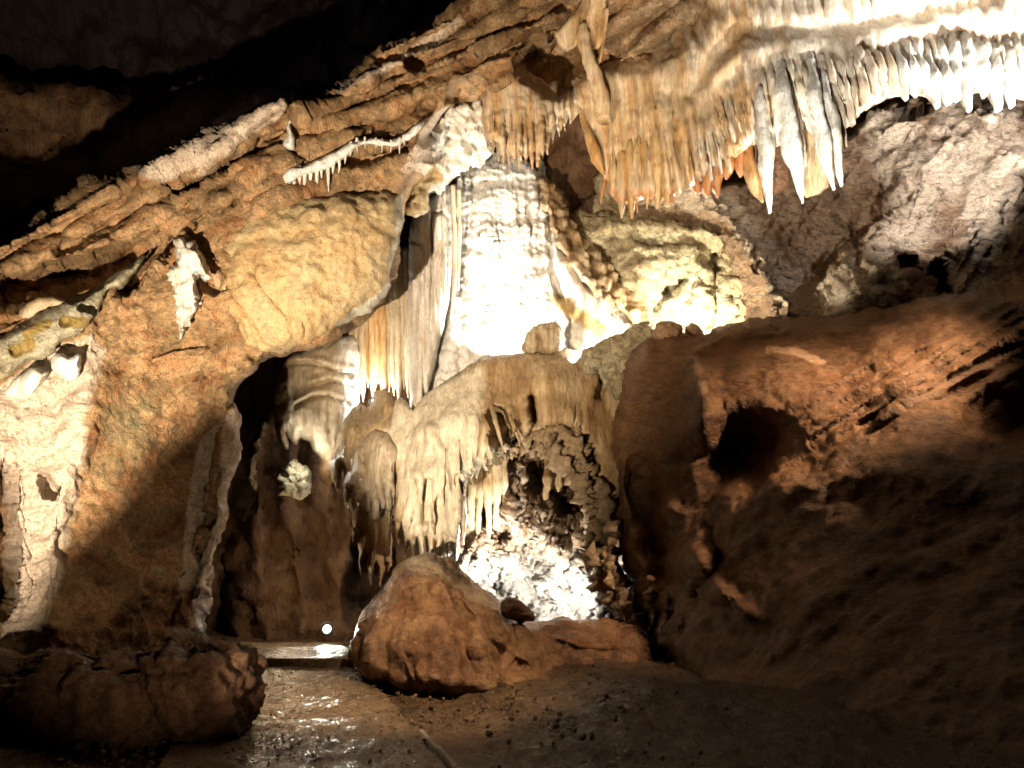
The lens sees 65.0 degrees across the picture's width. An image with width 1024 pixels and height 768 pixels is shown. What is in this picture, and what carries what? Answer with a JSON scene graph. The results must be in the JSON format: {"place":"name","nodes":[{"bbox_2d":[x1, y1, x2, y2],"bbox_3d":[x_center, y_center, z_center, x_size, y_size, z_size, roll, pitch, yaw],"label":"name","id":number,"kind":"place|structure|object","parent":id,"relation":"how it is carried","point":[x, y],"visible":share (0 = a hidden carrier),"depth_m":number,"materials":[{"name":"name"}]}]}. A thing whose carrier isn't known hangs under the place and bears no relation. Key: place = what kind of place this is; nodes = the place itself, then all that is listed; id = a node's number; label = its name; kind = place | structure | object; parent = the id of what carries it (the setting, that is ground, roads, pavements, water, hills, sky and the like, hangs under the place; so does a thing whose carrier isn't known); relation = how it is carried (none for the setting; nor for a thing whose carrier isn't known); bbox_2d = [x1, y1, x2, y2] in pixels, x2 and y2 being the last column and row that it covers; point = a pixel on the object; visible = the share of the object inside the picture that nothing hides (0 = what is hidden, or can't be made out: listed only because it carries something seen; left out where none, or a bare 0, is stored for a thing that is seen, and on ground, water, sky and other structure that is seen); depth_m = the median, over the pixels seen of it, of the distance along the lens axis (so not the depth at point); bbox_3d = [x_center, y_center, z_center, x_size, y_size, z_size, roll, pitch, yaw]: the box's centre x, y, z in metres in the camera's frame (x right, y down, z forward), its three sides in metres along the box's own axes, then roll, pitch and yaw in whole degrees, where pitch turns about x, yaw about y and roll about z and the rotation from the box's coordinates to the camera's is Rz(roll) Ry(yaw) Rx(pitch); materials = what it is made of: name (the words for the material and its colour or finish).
{"place":"outdoors","nodes":[
{"label":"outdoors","id":0,"kind":"place"},
{"bbox_2d":[155,641,446,767],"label":"path","id":1,"kind":"structure","parent":0,"point":[336,700],"depth_m":7.38,"materials":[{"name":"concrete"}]},
{"bbox_2d":[0,0,708,655],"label":"cave wall","id":2,"kind":"structure","parent":0,"point":[104,464],"depth_m":11.46,"materials":[{"name":"stone"}]},
{"bbox_2d":[5,367,48,401],"bbox_3d":[-6.023,0.010,9.960,0.876,0.451,0.396,-11,-16,42],"label":"flowstone patch","id":3,"kind":"object","parent":2,"relation":"attached to","point":[26,384],"visible":1,"depth_m":9.80,"materials":[{"name":"white stone"}]},
{"bbox_2d":[50,353,80,381],"bbox_3d":[-5.655,-0.204,10.181,0.318,0.400,0.719,10,-16,-39],"label":"flowstone patch","id":4,"kind":"object","parent":2,"relation":"attached to","point":[65,367],"visible":1,"depth_m":9.97,"materials":[{"name":"white stone"}]},
{"bbox_2d":[0,254,145,378],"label":"rock slab","id":5,"kind":"object","parent":2,"relation":"attached to","point":[40,336],"visible":0.96,"depth_m":10.28,"materials":[{"name":"grey stone"}]},
{"bbox_2d":[19,296,66,319],"bbox_3d":[-6.361,-1.001,10.839,0.947,0.391,0.466,-6,-14,28],"label":"crust ledge","id":6,"kind":"object","parent":5,"relation":"on","point":[33,307],"visible":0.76,"depth_m":10.61,"materials":[{"name":"beige stone"}]},
{"bbox_2d":[166,237,210,338],"bbox_3d":[-4.561,-1.343,11.270,0.582,1.411,0.895,6,-13,-24],"label":"flowstone patch","id":7,"kind":"object","parent":2,"relation":"attached to","point":[187,269],"visible":1,"depth_m":11.03,"materials":[{"name":"white stone"}]},
{"bbox_2d":[166,403,242,632],"bbox_3d":[-4.437,1.845,11.242,1.214,3.492,1.555,-11,-16,42],"label":"rock pillar","id":8,"kind":"object","parent":2,"relation":"attached to","point":[226,459],"visible":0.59,"depth_m":11.29,"materials":[{"name":"stone"}]},
{"bbox_2d":[283,120,294,150],"bbox_3d":[-3.364,-3.753,12.218,0.197,0.499,0.415,0,-12,0],"label":"flowstone patch","id":9,"kind":"object","parent":2,"relation":"attached to","point":[289,142],"visible":1,"depth_m":12.07,"materials":[{"name":"white stone"}]},
{"bbox_2d":[219,191,404,354],"bbox_3d":[-3.058,-1.825,12.271,2.749,2.914,1.811,0,-12,0],"label":"rock slab","id":10,"kind":"object","parent":2,"relation":"attached to","point":[306,272],"visible":0.91,"depth_m":11.57,"materials":[{"name":"yellow stone"}]},
{"bbox_2d":[283,121,424,191],"bbox_3d":[-2.399,-3.383,12.153,2.112,1.526,0.375,1,-12,-7],"label":"stalactite fringe","id":11,"kind":"object","parent":2,"relation":"hanging from","point":[327,162],"visible":0.95,"depth_m":12.01,"materials":[{"name":"white stone"}]},
{"bbox_2d":[405,99,491,217],"bbox_3d":[-1.262,-4.167,14.831,1.919,2.195,1.957,0,-12,0],"label":"knobbly flowstone","id":12,"kind":"object","parent":2,"relation":"attached to","point":[456,140],"visible":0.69,"depth_m":14.59,"materials":[{"name":"white stone"}]},
{"bbox_2d":[480,64,579,168],"bbox_3d":[0.378,-4.341,12.943,1.786,2.328,1.238,0,-12,0],"label":"hanging flowstone","id":13,"kind":"object","parent":2,"relation":"hanging from","point":[525,113],"visible":0.91,"depth_m":12.52,"materials":[{"name":"beige stone"}]},
{"bbox_2d":[554,0,610,124],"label":"hanging drapery","id":14,"kind":"object","parent":2,"relation":"hanging from","point":[583,24],"visible":1,"depth_m":11.78,"materials":[{"name":"beige stone"}]},
{"bbox_2d":[574,0,1023,218],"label":"flowstone curtain","id":15,"kind":"object","parent":2,"relation":"hanging from","point":[714,94],"visible":0.99,"depth_m":11.28,"materials":[{"name":"stone"}]},
{"bbox_2d":[349,247,409,401],"bbox_3d":[-2.660,-1.172,16.222,1.429,3.129,0.790,0,-12,0],"label":"hanging curtain","id":16,"kind":"object","parent":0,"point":[380,335],"visible":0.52,"depth_m":16.13,"materials":[{"name":"beige stone"}]},
{"bbox_2d":[0,0,924,641],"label":"cave wall","id":17,"kind":"structure","parent":0,"point":[104,86],"depth_m":20.43,"materials":[{"name":"brown stone"}]},
{"bbox_2d":[277,459,311,499],"bbox_3d":[-4.278,1.896,15.869,0.658,0.808,1.052,3,-12,-12],"label":"popcorn clump","id":18,"kind":"object","parent":17,"relation":"attached to","point":[294,478],"visible":1,"depth_m":15.54,"materials":[{"name":"yellow stone"}]},
{"bbox_2d":[429,151,647,390],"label":"flowstone cascade","id":19,"kind":"object","parent":17,"relation":"attached to","point":[531,256],"visible":0.77,"depth_m":15.68,"materials":[{"name":"white stone"}]},
{"bbox_2d":[0,630,1023,767],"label":"cave floor","id":20,"kind":"structure","parent":0,"point":[865,739],"depth_m":7.13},
{"bbox_2d":[0,647,165,755],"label":"boulder","id":21,"kind":"object","parent":20,"relation":"on","point":[66,699],"visible":0.57,"depth_m":6.87,"materials":[{"name":"stone"}]},
{"bbox_2d":[123,627,267,749],"bbox_3d":[-2.930,2.872,7.426,1.296,1.191,1.255,0,-12,0],"label":"boulder","id":22,"kind":"object","parent":20,"relation":"on","point":[198,686],"visible":0.77,"depth_m":7.07,"materials":[{"name":"stone"}]},
{"bbox_2d":[260,646,353,667],"bbox_3d":[-2.984,4.224,12.347,1.704,0.230,1.541,0,-12,1],"label":"step","id":23,"kind":"object","parent":20,"relation":"on","point":[318,657],"visible":0.59,"depth_m":11.77,"materials":[{"name":"concrete"}]},
{"bbox_2d":[320,622,333,637],"bbox_3d":[-3.451,4.589,15.028,0.262,0.283,0.148,0,-12,0],"label":"floodlight","id":24,"kind":"object","parent":20,"relation":"on","point":[326,628],"visible":1,"depth_m":14.99,"materials":[{"name":"white glass"}]},
{"bbox_2d":[26,654,854,767],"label":"gravel","id":25,"kind":"structure","parent":20,"relation":"on","point":[150,764],"depth_m":7.26,"materials":[{"name":"brown gravel"}]},
{"bbox_2d":[419,729,461,767],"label":"path edge","id":26,"kind":"object","parent":20,"relation":"on","point":[448,761],"visible":0.96,"depth_m":6.63,"materials":[{"name":"brown stone"}]},
{"bbox_2d":[348,552,651,696],"bbox_3d":[-0.014,3.311,11.149,4.405,1.917,3.423,2,-12,-11],"label":"boulder","id":27,"kind":"object","parent":20,"relation":"on","point":[434,624],"visible":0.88,"depth_m":10.41,"materials":[{"name":"orange stone"}]},
{"bbox_2d":[500,597,534,622],"bbox_3d":[0.078,3.090,10.994,0.474,0.347,0.552,0,-12,0],"label":"rock","id":28,"kind":"object","parent":27,"relation":"on","point":[517,610],"visible":1,"depth_m":10.80,"materials":[{"name":"stone"}]},
{"bbox_2d":[502,418,661,658],"bbox_3d":[1.285,2.599,13.337,3.394,4.482,1.620,-11,-16,41],"label":"rock arch","id":29,"kind":"object","parent":20,"relation":"on","point":[564,451],"visible":0.77,"depth_m":13.24,"materials":[{"name":"stone"}]},
{"bbox_2d":[642,575,665,658],"bbox_3d":[2.118,3.557,11.710,0.567,1.498,0.558,0,-12,0],"label":"rock spire","id":30,"kind":"object","parent":20,"relation":"on","point":[650,595],"visible":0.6,"depth_m":11.64,"materials":[{"name":"stone"}]},
{"bbox_2d":[661,591,674,662],"bbox_3d":[2.309,3.673,11.325,0.580,1.478,0.674,0,-12,0],"label":"rock spire","id":31,"kind":"object","parent":20,"relation":"on","point":[668,610],"visible":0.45,"depth_m":11.38,"materials":[{"name":"stone"}]},
{"bbox_2d":[676,616,684,635],"bbox_3d":[2.411,3.743,10.885,0.441,1.280,0.485,-8,-14,32],"label":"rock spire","id":32,"kind":"object","parent":20,"relation":"on","point":[681,620],"visible":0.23,"depth_m":11.08,"materials":[{"name":"stone"}]},
{"bbox_2d":[442,452,638,620],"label":"grotto wall","id":33,"kind":"structure","parent":0,"point":[524,533],"depth_m":14.64,"materials":[{"name":"white stone"}]},
{"bbox_2d":[535,119,746,333],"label":"yellow cave wall","id":34,"kind":"structure","parent":0,"point":[667,270],"depth_m":15.82,"materials":[{"name":"stone"}]},
{"bbox_2d":[611,276,1023,748],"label":"cave wall","id":35,"kind":"structure","parent":0,"point":[823,507],"depth_m":10.44,"materials":[{"name":"stone"}]},
{"bbox_2d":[330,321,654,585],"bbox_3d":[-0.444,1.087,14.014,6.152,4.772,2.314,-2,-12,7],"label":"flowstone mass","id":36,"kind":"object","parent":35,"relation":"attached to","point":[399,461],"visible":0.94,"depth_m":13.83,"materials":[{"name":"yellow stone"}]},
{"bbox_2d":[273,335,359,483],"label":"flowstone dome","id":37,"kind":"structure","parent":36,"relation":"on","point":[316,393],"depth_m":15.58,"materials":[{"name":"beige stone"}]},
{"bbox_2d":[407,185,461,409],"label":"cave column","id":38,"kind":"structure","parent":36,"relation":"on","point":[435,243],"depth_m":15.12,"materials":[{"name":"beige stone"}]},
{"bbox_2d":[521,326,538,353],"bbox_3d":[0.345,-0.785,14.847,0.346,0.547,0.618,0,-12,0],"label":"rock","id":39,"kind":"object","parent":36,"relation":"on","point":[530,344],"visible":0.88,"depth_m":14.59,"materials":[{"name":"beige stone"}]},
{"bbox_2d":[537,321,564,353],"bbox_3d":[0.702,-0.844,14.838,0.548,0.655,0.758,0,-12,0],"label":"rock","id":40,"kind":"object","parent":36,"relation":"on","point":[551,337],"visible":0.89,"depth_m":14.55,"materials":[{"name":"beige stone"}]},
{"bbox_2d":[652,321,682,340],"bbox_3d":[2.716,-0.820,14.111,0.576,0.628,0.918,-3,-12,12],"label":"rock","id":41,"kind":"object","parent":35,"relation":"on","point":[662,330],"visible":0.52,"depth_m":13.75,"materials":[{"name":"stone"}]},
{"bbox_2d":[685,323,703,334],"bbox_3d":[3.221,-0.889,14.139,0.404,0.415,0.708,0,-12,0],"label":"rock","id":42,"kind":"object","parent":35,"relation":"on","point":[692,328],"visible":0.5,"depth_m":13.88,"materials":[{"name":"stone"}]},
{"bbox_2d":[634,94,1023,319],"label":"cave wall","id":43,"kind":"structure","parent":0,"point":[926,199],"depth_m":13.85,"materials":[{"name":"brown stone"}]}
]}

